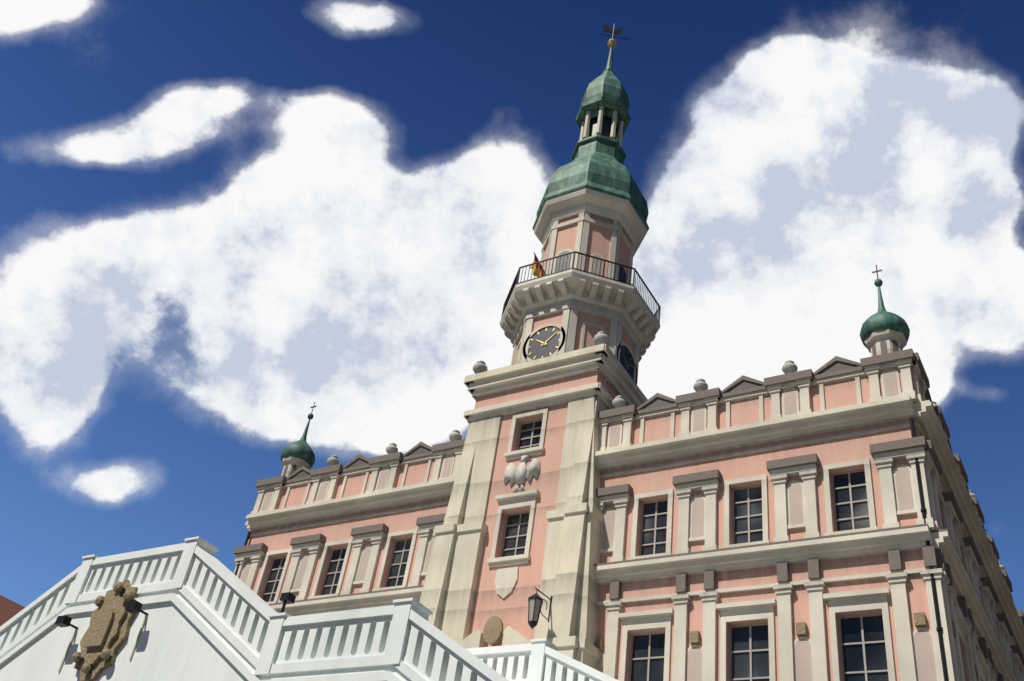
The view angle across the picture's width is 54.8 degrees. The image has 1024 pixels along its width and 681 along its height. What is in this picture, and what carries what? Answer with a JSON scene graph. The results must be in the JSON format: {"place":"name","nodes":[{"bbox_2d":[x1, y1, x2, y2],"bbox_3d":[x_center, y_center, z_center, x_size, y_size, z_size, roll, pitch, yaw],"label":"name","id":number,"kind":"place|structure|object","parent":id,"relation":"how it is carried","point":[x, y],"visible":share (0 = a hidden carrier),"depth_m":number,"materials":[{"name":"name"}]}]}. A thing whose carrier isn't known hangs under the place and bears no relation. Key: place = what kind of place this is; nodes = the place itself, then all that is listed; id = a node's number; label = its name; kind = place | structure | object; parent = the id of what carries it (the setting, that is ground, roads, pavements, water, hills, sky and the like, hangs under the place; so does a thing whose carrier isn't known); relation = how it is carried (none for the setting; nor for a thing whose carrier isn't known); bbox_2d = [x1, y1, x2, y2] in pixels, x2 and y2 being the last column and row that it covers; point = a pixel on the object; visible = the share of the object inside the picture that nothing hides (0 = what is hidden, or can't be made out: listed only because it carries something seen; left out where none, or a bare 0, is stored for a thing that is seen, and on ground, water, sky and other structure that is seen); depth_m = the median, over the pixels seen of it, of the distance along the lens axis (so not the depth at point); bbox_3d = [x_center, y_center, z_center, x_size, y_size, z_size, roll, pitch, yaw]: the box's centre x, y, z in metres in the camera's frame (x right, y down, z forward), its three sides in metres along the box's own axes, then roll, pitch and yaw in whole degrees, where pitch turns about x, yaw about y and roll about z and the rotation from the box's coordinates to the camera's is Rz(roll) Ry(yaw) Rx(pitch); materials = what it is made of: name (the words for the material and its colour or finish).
{"place":"outdoors","nodes":[
{"label":"outdoors","id":0,"kind":"place"},
{"bbox_2d":[0,0,1023,613],"label":"sky","id":1,"kind":"structure","parent":0,"point":[221,221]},
{"label":"ground","id":2,"kind":"structure","parent":0,"visible":0},
{"bbox_2d":[0,536,618,680],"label":"white stair","id":3,"kind":"object","parent":2,"relation":"on","point":[210,617],"visible":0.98,"depth_m":19.45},
{"bbox_2d":[58,106,929,671],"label":"weathered trim","id":4,"kind":"structure","parent":2,"relation":"on","point":[574,518],"depth_m":35.14,"materials":[{"name":"beige stone"}]},
{"bbox_2d":[55,24,987,680],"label":"ironwork","id":5,"kind":"object","parent":4,"relation":"on","point":[137,606],"visible":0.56,"depth_m":31.55,"materials":[{"name":"black metal"}]},
{"bbox_2d":[529,598,541,621],"bbox_3d":[0.703,8.622,31.402,0.460,0.720,0.398,-14,-43,28],"label":"lantern glass","id":6,"kind":"object","parent":5,"relation":"attached to","point":[537,606],"visible":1,"depth_m":31.32,"materials":[{"name":"beige glass"}]},
{"bbox_2d":[534,255,544,275],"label":"red flag","id":7,"kind":"object","parent":5,"relation":"attached to","point":[540,268],"visible":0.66,"depth_m":44.26,"materials":[{"name":"red fabric"}]},
{"bbox_2d":[530,260,540,276],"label":"yellow flag","id":8,"kind":"object","parent":7,"relation":"attached to","point":[537,269],"visible":0.59,"depth_m":43.98,"materials":[{"name":"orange fabric"}]},
{"bbox_2d":[528,39,633,375],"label":"gilding","id":9,"kind":"object","parent":5,"relation":"attached to","point":[611,42],"visible":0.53,"depth_m":41.59,"materials":[{"name":"brown metal"}]},
{"bbox_2d":[71,579,978,680],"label":"carved stone","id":10,"kind":"object","parent":4,"relation":"on","point":[105,637],"visible":0.86,"depth_m":20.60,"materials":[{"name":"brown stone"}]},
{"bbox_2d":[244,215,1023,680],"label":"pink walls","id":11,"kind":"structure","parent":2,"relation":"on","point":[510,609],"depth_m":33.94,"materials":[{"name":"paint"}]},
{"bbox_2d":[261,419,887,680],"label":"window frames","id":12,"kind":"structure","parent":11,"relation":"attached to","point":[749,531],"depth_m":31.78,"materials":[{"name":"grey wood"}]},
{"bbox_2d":[263,421,888,680],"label":"glass","id":13,"kind":"object","parent":12,"relation":"in","point":[876,657],"visible":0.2,"depth_m":30.81,"materials":[{"name":"black glass"}]},
{"bbox_2d":[289,343,928,479],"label":"pediment","id":14,"kind":"structure","parent":11,"relation":"on","point":[744,384],"depth_m":36.16,"materials":[{"name":"beige stone"}]},
{"bbox_2d":[233,188,1023,680],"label":"cream trim","id":15,"kind":"structure","parent":11,"relation":"attached to","point":[569,294],"depth_m":33.46,"materials":[{"name":"paint"}]},
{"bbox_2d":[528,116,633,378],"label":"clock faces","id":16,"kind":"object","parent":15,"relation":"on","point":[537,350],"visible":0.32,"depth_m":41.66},
{"bbox_2d":[240,255,936,680],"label":"wall panels","id":17,"kind":"object","parent":15,"relation":"on","point":[924,655],"visible":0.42,"depth_m":31.66,"materials":[{"name":"pink paint"}]},
{"bbox_2d":[532,46,648,256],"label":"tower roof","id":18,"kind":"structure","parent":15,"relation":"on","point":[596,163],"depth_m":48.62,"materials":[{"name":"green metal"}]},
{"bbox_2d":[233,340,1023,680],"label":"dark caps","id":19,"kind":"object","parent":15,"relation":"on","point":[933,556],"visible":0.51,"depth_m":33.48,"materials":[{"name":"grey stone"}]},
{"bbox_2d":[281,278,1011,584],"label":"copper domes","id":20,"kind":"structure","parent":15,"relation":"on","point":[882,319],"depth_m":34.20,"materials":[{"name":"green metal"}]},
{"bbox_2d":[327,331,1004,569],"bbox_3d":[4.911,8.069,44.327,28.780,6.968,18.122,-14,-43,28],"label":"stone ornament","id":21,"kind":"object","parent":11,"relation":"attached to","point":[521,473],"visible":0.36,"depth_m":37.22,"materials":[{"name":"stone"}]},
{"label":"houses","id":22,"kind":"object","parent":2,"relation":"on","visible":0},
{"bbox_2d":[0,595,24,625],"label":"house roofs","id":23,"kind":"structure","parent":22,"relation":"on","point":[9,609],"depth_m":53.44,"materials":[{"name":"tile"}]}
]}

